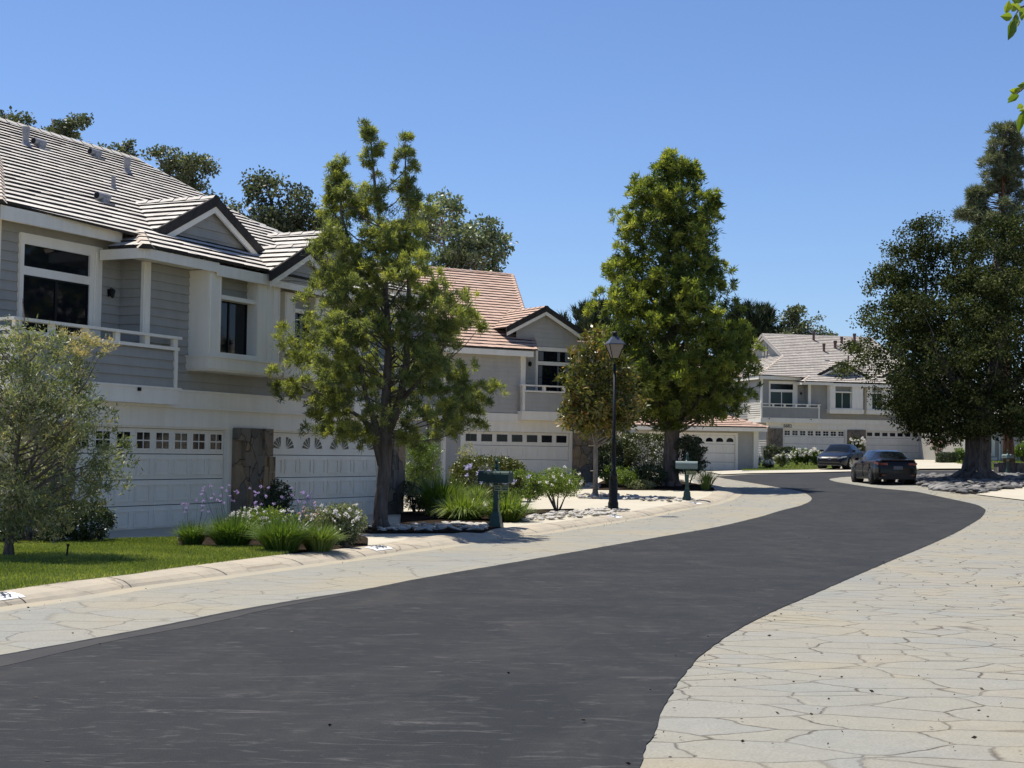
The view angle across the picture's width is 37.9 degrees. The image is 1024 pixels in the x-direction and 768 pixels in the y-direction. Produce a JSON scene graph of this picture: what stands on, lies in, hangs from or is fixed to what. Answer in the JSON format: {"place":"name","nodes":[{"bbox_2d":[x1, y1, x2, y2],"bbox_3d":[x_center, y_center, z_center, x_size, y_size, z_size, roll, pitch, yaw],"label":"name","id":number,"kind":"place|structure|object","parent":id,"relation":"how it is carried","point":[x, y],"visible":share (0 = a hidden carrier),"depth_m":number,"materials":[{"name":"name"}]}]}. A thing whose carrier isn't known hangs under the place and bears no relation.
{"place":"outdoors","nodes":[
{"label":"outdoors","id":0,"kind":"place"},
{"bbox_2d":[0,535,289,590],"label":"lawn","id":1,"kind":"structure","parent":0,"point":[82,560],"depth_m":21.32,"materials":[{"name":"green plant"}]},
{"bbox_2d":[0,508,63,541],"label":"round shrub","id":2,"kind":"object","parent":1,"relation":"on","point":[26,536],"visible":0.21,"depth_m":24.55,"materials":[{"name":"green plant"}]},
{"bbox_2d":[0,299,142,554],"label":"olive tree","id":3,"kind":"object","parent":1,"relation":"on","point":[29,497],"visible":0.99,"depth_m":21.46,"materials":[{"name":"green plant"}]},
{"bbox_2d":[55,501,117,541],"bbox_3d":[-7.277,2.330,25.240,1.181,0.793,1.198,1,-3,0],"label":"round shrub","id":4,"kind":"object","parent":1,"relation":"on","point":[82,532],"visible":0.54,"depth_m":24.93,"materials":[{"name":"green plant"}]},
{"bbox_2d":[36,471,712,553],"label":"driveway","id":5,"kind":"structure","parent":0,"point":[575,502],"depth_m":44.35,"materials":[{"name":"concrete"}]},
{"bbox_2d":[178,531,367,552],"bbox_3d":[-4.206,2.776,26.848,3.533,0.001,7.680,1,-3,0],"label":"planting bed","id":6,"kind":"object","parent":5,"relation":"on","point":[359,542],"visible":0.22,"depth_m":25.39,"materials":[{"name":"brown soil"}]},
{"bbox_2d":[169,499,211,545],"bbox_3d":[-5.253,2.271,24.585,0.913,0.780,0.985,1,-3,0],"label":"society garlic","id":7,"kind":"object","parent":6,"relation":"on","point":[189,536],"visible":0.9,"depth_m":24.44,"materials":[{"name":"green plant"}]},
{"bbox_2d":[194,484,263,545],"bbox_3d":[-4.573,2.155,24.526,1.422,1.025,1.510,1,-3,0],"label":"society garlic","id":8,"kind":"object","parent":6,"relation":"on","point":[229,530],"visible":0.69,"depth_m":24.28,"materials":[{"name":"green plant"}]},
{"bbox_2d":[228,504,301,535],"bbox_3d":[-4.459,2.486,26.884,1.365,0.676,1.419,1,-3,0],"label":"rose bush","id":9,"kind":"object","parent":6,"relation":"on","point":[264,515],"visible":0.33,"depth_m":26.67,"materials":[{"name":"green plant"}]},
{"bbox_2d":[240,485,317,552],"bbox_3d":[-3.619,2.105,23.432,1.429,1.051,1.486,1,-3,0],"label":"society garlic","id":10,"kind":"object","parent":6,"relation":"on","point":[279,536],"visible":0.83,"depth_m":23.21,"materials":[{"name":"green plant"}]},
{"bbox_2d":[297,501,323,530],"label":"rose bush","id":11,"kind":"object","parent":6,"relation":"on","point":[314,512],"visible":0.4,"depth_m":28.67,"materials":[{"name":"grey plant"}]},
{"bbox_2d":[298,518,352,551],"bbox_3d":[-3.042,2.394,23.729,1.095,0.516,1.101,1,-3,0],"label":"society garlic","id":12,"kind":"object","parent":6,"relation":"on","point":[326,538],"visible":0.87,"depth_m":23.56,"materials":[{"name":"green plant"}]},
{"bbox_2d":[310,501,368,543],"bbox_3d":[-2.956,2.389,25.549,1.034,0.779,0.998,1,-3,0],"label":"rose bush","id":13,"kind":"object","parent":6,"relation":"on","point":[337,515],"visible":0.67,"depth_m":25.41,"materials":[{"name":"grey plant"}]},
{"bbox_2d":[335,521,358,547],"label":"dark seedling","id":14,"kind":"object","parent":6,"relation":"on","point":[347,542],"visible":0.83,"depth_m":24.61,"materials":[{"name":"green plant"}]},
{"bbox_2d":[258,477,296,516],"bbox_3d":[-5.015,2.514,31.937,0.856,1.110,0.837,1,-3,0],"label":"camellia","id":15,"kind":"object","parent":5,"relation":"on","point":[278,495],"visible":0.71,"depth_m":31.84,"materials":[{"name":"green plant"}]},
{"bbox_2d":[405,426,444,503],"bbox_3d":[-2.660,2.428,43.565,1.449,2.446,1.487,1,-3,0],"label":"bamboo shrub","id":16,"kind":"object","parent":5,"relation":"on","point":[429,460],"visible":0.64,"depth_m":43.36,"materials":[{"name":"green plant"}]},
{"bbox_2d":[361,522,498,532],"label":"stone bed soil","id":17,"kind":"structure","parent":5,"relation":"on","point":[411,530],"depth_m":30.19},
{"bbox_2d":[264,117,507,527],"bbox_3d":[-2.570,-1.258,31.580,5.187,8.819,4.945,1,-3,0],"label":"podocarpus tree","id":18,"kind":"object","parent":17,"relation":"on","point":[432,362],"visible":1,"depth_m":30.95,"materials":[{"name":"green plant"}]},
{"bbox_2d":[478,458,512,527],"bbox_3d":[-0.360,2.401,32.537,0.685,1.560,0.452,0,-3,14],"label":"mailbox","id":19,"kind":"object","parent":17,"relation":"on","point":[496,476],"visible":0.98,"depth_m":32.41,"materials":[{"name":"green paint"}]},
{"bbox_2d":[455,442,477,486],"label":"twiggy shrub","id":20,"kind":"object","parent":5,"relation":"on","point":[464,454],"visible":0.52,"depth_m":50.51,"materials":[{"name":"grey plant"}]},
{"bbox_2d":[463,464,491,505],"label":"agapanthus","id":21,"kind":"object","parent":5,"relation":"on","point":[478,488],"visible":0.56,"depth_m":44.61,"materials":[{"name":"green plant"}]},
{"bbox_2d":[400,509,573,523],"bbox_3d":[-0.591,3.349,38.078,4.800,0.044,10.034,1,-3,0],"label":"garden bed","id":22,"kind":"object","parent":5,"relation":"on","point":[408,517],"visible":0.29,"depth_m":36.38,"materials":[{"name":"grey gravel"}]},
{"bbox_2d":[400,473,430,512],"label":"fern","id":23,"kind":"object","parent":22,"relation":"on","point":[413,505],"visible":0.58,"depth_m":39.05,"materials":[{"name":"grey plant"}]},
{"bbox_2d":[397,469,482,514],"bbox_3d":[-1.846,2.754,38.218,2.343,1.200,2.442,1,-3,0],"label":"flax lily","id":24,"kind":"object","parent":22,"relation":"on","point":[431,496],"visible":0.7,"depth_m":37.95,"materials":[{"name":"green plant"}]},
{"bbox_2d":[420,486,491,519],"bbox_3d":[-1.162,2.849,35.844,2.265,0.798,2.308,1,-3,0],"label":"agapanthus","id":25,"kind":"object","parent":22,"relation":"on","point":[459,510],"visible":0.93,"depth_m":35.47,"materials":[{"name":"green plant"}]},
{"bbox_2d":[468,475,540,520],"bbox_3d":[-0.177,2.689,35.484,2.063,1.111,2.060,1,-3,0],"label":"agapanthus","id":26,"kind":"object","parent":22,"relation":"on","point":[510,508],"visible":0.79,"depth_m":35.17,"materials":[{"name":"green plant"}]},
{"bbox_2d":[501,468,548,512],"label":"rose bush","id":27,"kind":"object","parent":22,"relation":"on","point":[534,481],"visible":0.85,"depth_m":39.75,"materials":[{"name":"green plant"}]},
{"bbox_2d":[538,465,583,509],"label":"rose bush","id":28,"kind":"object","parent":22,"relation":"on","point":[559,477],"visible":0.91,"depth_m":42.31,"materials":[{"name":"green plant"}]},
{"bbox_2d":[447,453,527,500],"bbox_3d":[-0.765,3.065,48.160,2.724,1.681,1.584,1,-3,0],"label":"oval hedge","id":29,"kind":"object","parent":5,"relation":"on","point":[504,464],"visible":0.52,"depth_m":47.77,"materials":[{"name":"green plant"}]},
{"bbox_2d":[552,319,653,495],"bbox_3d":[3.137,0.873,51.765,3.469,6.239,3.230,0,-3,23],"label":"magnolia tree","id":30,"kind":"object","parent":5,"relation":"on","point":[588,412],"visible":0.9,"depth_m":51.27,"materials":[{"name":"green plant"}]},
{"bbox_2d":[604,331,625,509],"bbox_3d":[2.912,1.070,42.593,0.500,5.175,0.500,1,-3,-12],"label":"street lamp","id":31,"kind":"object","parent":5,"relation":"on","point":[614,344],"visible":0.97,"depth_m":42.51,"materials":[{"name":"black metal"}]},
{"bbox_2d":[598,480,714,489],"bbox_3d":[5.513,4.137,61.386,4.565,0.233,12.082,1,-3,0],"label":"street tree bed","id":32,"kind":"object","parent":5,"relation":"on","point":[692,486],"visible":0.42,"depth_m":57.92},
{"bbox_2d":[598,433,625,481],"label":"dark shrub","id":33,"kind":"object","parent":32,"relation":"on","point":[619,450],"visible":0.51,"depth_m":61.72,"materials":[{"name":"green plant"}]},
{"bbox_2d":[599,462,628,484],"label":"flower shrub","id":34,"kind":"object","parent":32,"relation":"on","point":[606,473],"visible":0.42,"depth_m":58.43,"materials":[{"name":"green plant"}]},
{"bbox_2d":[604,434,639,470],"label":"tall shrub","id":35,"kind":"object","parent":32,"relation":"on","point":[628,451],"visible":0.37,"depth_m":64.24,"materials":[{"name":"green plant"}]},
{"bbox_2d":[616,466,640,487],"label":"flower shrub","id":36,"kind":"object","parent":32,"relation":"on","point":[623,477],"visible":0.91,"depth_m":57.24,"materials":[{"name":"green plant"}]},
{"bbox_2d":[625,479,656,488],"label":"shrub","id":37,"kind":"object","parent":32,"relation":"on","point":[646,484],"visible":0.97,"depth_m":56.71,"materials":[{"name":"green plant"}]},
{"bbox_2d":[622,432,663,479],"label":"box hedge","id":38,"kind":"object","parent":32,"relation":"on","point":[638,437],"visible":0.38,"depth_m":66.31,"materials":[{"name":"green plant"}]},
{"bbox_2d":[631,462,668,487],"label":"dark shrub","id":39,"kind":"object","parent":32,"relation":"on","point":[662,473],"visible":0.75,"depth_m":57.67,"materials":[{"name":"green plant"}]},
{"bbox_2d":[582,146,767,485],"bbox_3d":[6.618,-2.669,59.665,7.684,13.899,6.814,1,-3,0],"label":"podocarpus tree","id":40,"kind":"object","parent":32,"relation":"on","point":[675,375],"visible":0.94,"depth_m":58.69,"materials":[{"name":"green plant"}]},
{"bbox_2d":[671,434,710,485],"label":"tall shrub","id":41,"kind":"object","parent":32,"relation":"on","point":[692,448],"visible":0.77,"depth_m":59.19,"materials":[{"name":"green plant"}]},
{"bbox_2d":[694,467,720,489],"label":"flax plant","id":42,"kind":"object","parent":32,"relation":"on","point":[705,482],"visible":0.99,"depth_m":55.68,"materials":[{"name":"green plant"}]},
{"bbox_2d":[676,453,697,499],"bbox_3d":[5.749,3.070,49.180,0.714,1.625,0.471,0,-3,8],"label":"mailbox","id":43,"kind":"object","parent":5,"relation":"on","point":[688,465],"visible":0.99,"depth_m":49.03,"materials":[{"name":"green paint"}]},
{"bbox_2d":[0,471,1023,767],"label":"road","id":44,"kind":"structure","parent":0,"point":[602,641],"depth_m":12.12,"materials":[{"name":"grey asphalt"}]},
{"bbox_2d":[0,580,417,666],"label":"road edge strip","id":45,"kind":"object","parent":44,"relation":"on","point":[18,657],"visible":1,"depth_m":13.51,"materials":[{"name":"concrete"}]},
{"bbox_2d":[0,0,1023,384],"label":"sky","id":46,"kind":"structure","parent":0,"point":[823,127],"materials":[{"name":"blue"}]},
{"bbox_2d":[742,460,831,470],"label":"lawn","id":47,"kind":"structure","parent":0,"point":[791,465],"depth_m":88.73,"materials":[{"name":"green plant"}]},
{"bbox_2d":[762,444,781,460],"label":"round shrub","id":48,"kind":"object","parent":47,"relation":"on","point":[765,454],"visible":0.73,"depth_m":99.15,"materials":[{"name":"green plant"}]},
{"bbox_2d":[773,451,791,466],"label":"rose bush","id":49,"kind":"object","parent":47,"relation":"on","point":[782,459],"visible":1,"depth_m":89.33,"materials":[{"name":"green plant"}]},
{"bbox_2d":[779,446,795,461],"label":"box hedge","id":50,"kind":"object","parent":47,"relation":"on","point":[787,449],"visible":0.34,"depth_m":100.87,"materials":[{"name":"green plant"}]},
{"bbox_2d":[789,448,805,464],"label":"rose bush","id":51,"kind":"object","parent":47,"relation":"on","point":[796,459],"visible":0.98,"depth_m":93.73,"materials":[{"name":"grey plant"}]},
{"bbox_2d":[798,448,811,464],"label":"rose bush","id":52,"kind":"object","parent":47,"relation":"on","point":[806,458],"visible":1,"depth_m":93.66,"materials":[{"name":"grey plant"}]},
{"bbox_2d":[808,447,821,464],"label":"rose bush","id":53,"kind":"object","parent":47,"relation":"on","point":[813,458],"visible":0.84,"depth_m":93.48,"materials":[{"name":"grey plant"}]},
{"bbox_2d":[708,469,918,473],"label":"pavement","id":54,"kind":"structure","parent":0,"point":[775,471],"depth_m":81.42,"materials":[{"name":"concrete"}]},
{"bbox_2d":[640,459,1023,767],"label":"paved street","id":55,"kind":"structure","parent":0,"point":[836,629],"depth_m":11.91,"materials":[{"name":"stone flagstone paving"}]},
{"bbox_2d":[0,497,811,654],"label":"road margin","id":56,"kind":"object","parent":55,"relation":"on","point":[22,629],"visible":0.99,"depth_m":19.45,"materials":[{"name":"concrete"}]},
{"bbox_2d":[0,483,741,611],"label":"kerb","id":57,"kind":"structure","parent":56,"relation":"on","point":[56,593],"depth_m":22.16,"materials":[{"name":"concrete"}]},
{"bbox_2d":[0,592,24,599],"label":"kerb number","id":58,"kind":"object","parent":57,"relation":"on","point":[7,595],"visible":1,"depth_m":16.12,"materials":[{"name":"white paint"}]},
{"bbox_2d":[10,484,1019,764],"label":"leaf litter","id":59,"kind":"object","parent":55,"relation":"on","point":[708,636],"visible":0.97,"depth_m":11.27,"materials":[{"name":"brown plant"}]},
{"bbox_2d":[817,444,864,468],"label":"parked car","id":60,"kind":"object","parent":55,"relation":"on","point":[836,456],"visible":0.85,"depth_m":85.19,"materials":[{"name":"blue paint"}]},
{"bbox_2d":[847,436,866,450],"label":"climbing rose","id":61,"kind":"object","parent":55,"relation":"on","point":[856,442],"visible":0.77,"depth_m":102.16,"materials":[{"name":"grey plant"}]},
{"bbox_2d":[851,450,916,483],"bbox_3d":[15.889,3.543,64.056,2.040,1.444,4.760,1,-3,-1],"label":"parked car","id":62,"kind":"object","parent":55,"relation":"on","point":[874,466],"visible":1,"depth_m":62.29,"materials":[{"name":"black paint"}]},
{"bbox_2d":[898,472,1023,493],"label":"river stones","id":63,"kind":"object","parent":55,"relation":"on","point":[933,481],"visible":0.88,"depth_m":59.75,"materials":[{"name":"grey stone"}]},
{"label":"oak bed","id":64,"kind":"structure","parent":55,"relation":"on","visible":0},
{"bbox_2d":[829,210,1023,479],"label":"oak tree","id":65,"kind":"object","parent":64,"relation":"on","point":[977,406],"visible":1,"depth_m":64.44,"materials":[{"name":"green plant"}]},
{"bbox_2d":[1001,450,1013,472],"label":"mailbox","id":66,"kind":"object","parent":64,"relation":"on","point":[1008,457],"visible":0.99,"depth_m":71.53,"materials":[{"name":"green paint"}]},
{"bbox_2d":[915,460,961,468],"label":"driveway","id":67,"kind":"structure","parent":0,"point":[927,464],"depth_m":90.47,"materials":[{"name":"concrete"}]},
{"bbox_2d":[929,440,948,454],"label":"climbing rose","id":68,"kind":"object","parent":67,"relation":"on","point":[936,449],"visible":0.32,"depth_m":98.74,"materials":[{"name":"green plant"}]},
{"bbox_2d":[979,487,1023,499],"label":"driveway","id":69,"kind":"structure","parent":0,"point":[1016,493],"depth_m":54.05,"materials":[{"name":"concrete"}]},
{"bbox_2d":[1000,0,1023,132],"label":"overhanging branch","id":70,"kind":"object","parent":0,"point":[1014,23],"visible":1,"depth_m":4.57,"materials":[{"name":"green plant"}]},
{"bbox_3d":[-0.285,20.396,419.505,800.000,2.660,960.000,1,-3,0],"label":"ground","id":71,"kind":"structure","parent":0,"visible":0},
{"bbox_2d":[0,105,36,127],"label":"oak tree","id":72,"kind":"object","parent":71,"relation":"on","point":[20,119],"visible":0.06,"depth_m":60.51,"materials":[{"name":"green plant"}]},
{"bbox_2d":[41,111,100,145],"bbox_3d":[-18.318,-3.402,60.971,3.083,15.749,3.114,1,-3,0],"label":"oak tree","id":73,"kind":"object","parent":71,"relation":"on","point":[68,126],"visible":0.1,"depth_m":61.22,"materials":[{"name":"green plant"}]},
{"bbox_2d":[97,138,144,158],"bbox_3d":[-16.370,-2.896,62.164,2.188,14.797,2.204,1,-3,0],"label":"oak tree","id":74,"kind":"object","parent":71,"relation":"on","point":[126,147],"visible":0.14,"depth_m":62.44,"materials":[{"name":"green plant"}]},
{"bbox_2d":[139,143,237,208],"bbox_3d":[-12.893,-2.685,60.076,3.808,14.200,3.288,3,-3,-39],"label":"oak tree","id":75,"kind":"object","parent":71,"relation":"on","point":[185,167],"visible":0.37,"depth_m":59.92,"materials":[{"name":"green plant"}]},
{"bbox_2d":[0,118,441,534],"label":"townhouse","id":76,"kind":"structure","parent":71,"relation":"on","point":[181,292],"depth_m":31.24,"materials":[{"name":"grey paint"}]},
{"bbox_2d":[16,232,102,337],"bbox_3d":[-8.612,-1.389,28.489,0.090,2.720,2.250,0,-3,25],"label":"window","id":77,"kind":"structure","parent":76,"relation":"in","point":[59,280],"depth_m":28.48,"materials":[{"name":"white paint"}]},
{"bbox_2d":[73,426,223,530],"bbox_3d":[-7.309,1.934,30.198,0.094,2.080,4.900,0,-3,25],"label":"garage door","id":78,"kind":"structure","parent":76,"relation":"in","point":[176,464],"depth_m":30.54,"materials":[{"name":"beige paint"}]},
{"bbox_2d":[185,270,283,376],"bbox_3d":[-5.943,-1.264,32.270,0.620,2.100,2.810,0,-3,25],"label":"bay window","id":79,"kind":"structure","parent":76,"relation":"in","point":[231,322],"depth_m":32.06,"materials":[{"name":"white paint"}]},
{"bbox_2d":[268,292,333,381],"bbox_3d":[-4.847,-1.060,34.813,0.500,1.960,2.320,0,-3,25],"label":"bay window","id":80,"kind":"structure","parent":76,"relation":"in","point":[289,312],"depth_m":34.13,"materials":[{"name":"white paint"}]},
{"bbox_2d":[272,432,376,519],"bbox_3d":[-4.548,2.255,36.239,0.094,2.080,5.000,0,-3,25],"label":"garage door","id":81,"kind":"structure","parent":76,"relation":"in","point":[308,464],"depth_m":36.20,"materials":[{"name":"beige paint"}]},
{"bbox_2d":[361,307,397,371],"bbox_3d":[-3.600,-0.805,39.453,0.090,2.720,2.250,0,-3,25],"label":"window","id":82,"kind":"structure","parent":76,"relation":"in","point":[381,350],"depth_m":39.74,"materials":[{"name":"white paint"}]},
{"bbox_2d":[228,165,331,232],"bbox_3d":[-8.582,-2.100,58.185,4.642,12.894,4.317,-1,-3,27],"label":"oak tree","id":83,"kind":"object","parent":71,"relation":"on","point":[297,219],"visible":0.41,"depth_m":57.82,"materials":[{"name":"green plant"}]},
{"bbox_2d":[402,185,518,271],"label":"sycamore tree","id":84,"kind":"object","parent":71,"relation":"on","point":[475,246],"visible":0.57,"depth_m":81.49,"materials":[{"name":"green plant"}]},
{"bbox_2d":[376,261,597,489],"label":"house","id":85,"kind":"structure","parent":71,"relation":"on","point":[520,349],"depth_m":59.46,"materials":[{"name":"grey paint"}]},
{"bbox_2d":[443,347,579,410],"bbox_3d":[0.132,-0.202,59.094,6.679,2.720,0.540,3,-3,-39],"label":"window","id":86,"kind":"structure","parent":85,"relation":"in","point":[548,360],"depth_m":60.39,"materials":[{"name":"white paint"}]},
{"bbox_2d":[464,431,567,486],"bbox_3d":[0.174,2.978,58.909,4.880,2.170,0.094,2,-3,-32],"label":"garage door","id":87,"kind":"structure","parent":85,"relation":"in","point":[538,451],"depth_m":59.13,"materials":[{"name":"beige paint"}]},
{"bbox_2d":[557,295,624,340],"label":"pine tree","id":88,"kind":"object","parent":71,"relation":"on","point":[583,321],"visible":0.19,"depth_m":138.97,"materials":[{"name":"green plant"}]},
{"bbox_2d":[580,341,769,469],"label":"house","id":89,"kind":"structure","parent":71,"relation":"on","point":[731,444],"depth_m":86.70,"materials":[{"name":"grey paint"}]},
{"bbox_2d":[652,435,734,469],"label":"garage door","id":90,"kind":"structure","parent":89,"relation":"in","point":[720,453],"depth_m":86.63,"materials":[{"name":"beige paint"}]},
{"bbox_2d":[722,298,784,362],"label":"pine tree","id":91,"kind":"object","parent":71,"relation":"on","point":[762,318],"visible":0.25,"depth_m":141.23,"materials":[{"name":"green plant"}]},
{"bbox_2d":[774,303,830,335],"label":"oak tree","id":92,"kind":"object","parent":71,"relation":"on","point":[794,324],"visible":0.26,"depth_m":140.11,"materials":[{"name":"green plant"}]},
{"bbox_2d":[733,331,947,460],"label":"townhouse","id":93,"kind":"structure","parent":71,"relation":"on","point":[807,400],"depth_m":110.04,"materials":[{"name":"grey paint"}]},
{"bbox_2d":[769,381,797,406],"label":"window","id":94,"kind":"structure","parent":93,"relation":"in","point":[781,392],"depth_m":109.62,"materials":[{"name":"white paint"}]},
{"bbox_2d":[784,429,844,454],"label":"garage door","id":95,"kind":"structure","parent":93,"relation":"in","point":[820,439],"depth_m":109.51,"materials":[{"name":"beige paint"}]},
{"bbox_2d":[826,385,863,413],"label":"bay window","id":96,"kind":"structure","parent":93,"relation":"in","point":[840,400],"depth_m":109.80,"materials":[{"name":"white paint"}]},
{"bbox_2d":[864,388,893,414],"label":"bay window","id":97,"kind":"structure","parent":93,"relation":"in","point":[870,410],"depth_m":110.39,"materials":[{"name":"white paint"}]},
{"bbox_2d":[866,431,918,458],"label":"garage door","id":98,"kind":"structure","parent":93,"relation":"in","point":[875,440],"depth_m":111.12,"materials":[{"name":"beige paint"}]},
{"bbox_2d":[869,321,931,363],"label":"oak tree","id":99,"kind":"object","parent":71,"relation":"on","point":[887,342],"visible":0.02,"depth_m":149.81,"materials":[{"name":"green plant"}]},
{"bbox_2d":[919,390,1023,460],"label":"house","id":100,"kind":"structure","parent":71,"relation":"on","point":[926,452],"depth_m":103.09,"materials":[{"name":"grey paint"}]},
{"bbox_2d":[938,314,1023,389],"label":"oak tree","id":101,"kind":"object","parent":71,"relation":"on","point":[990,351],"visible":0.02,"depth_m":149.23,"materials":[{"name":"green plant"}]},
{"bbox_2d":[992,462,1023,472],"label":"planter wall","id":102,"kind":"structure","parent":71,"relation":"on","point":[1013,467],"depth_m":77.27,"materials":[{"name":"grey concrete"}]},
{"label":"side lawn soil","id":103,"kind":"structure","parent":0,"visible":0},
{"bbox_2d":[935,451,958,462],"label":"box hedge","id":104,"kind":"object","parent":103,"relation":"on","point":[945,457],"visible":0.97,"depth_m":96.38,"materials":[{"name":"green plant"}]},
{"bbox_2d":[951,118,1023,462],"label":"pine tree","id":105,"kind":"object","parent":103,"relation":"on","point":[1006,172],"visible":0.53,"depth_m":90.26,"materials":[{"name":"green plant"}]},
{"bbox_2d":[1014,440,1023,461],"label":"tall shrub","id":106,"kind":"object","parent":103,"relation":"on","point":[1019,450],"visible":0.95,"depth_m":97.53,"materials":[{"name":"green plant"}]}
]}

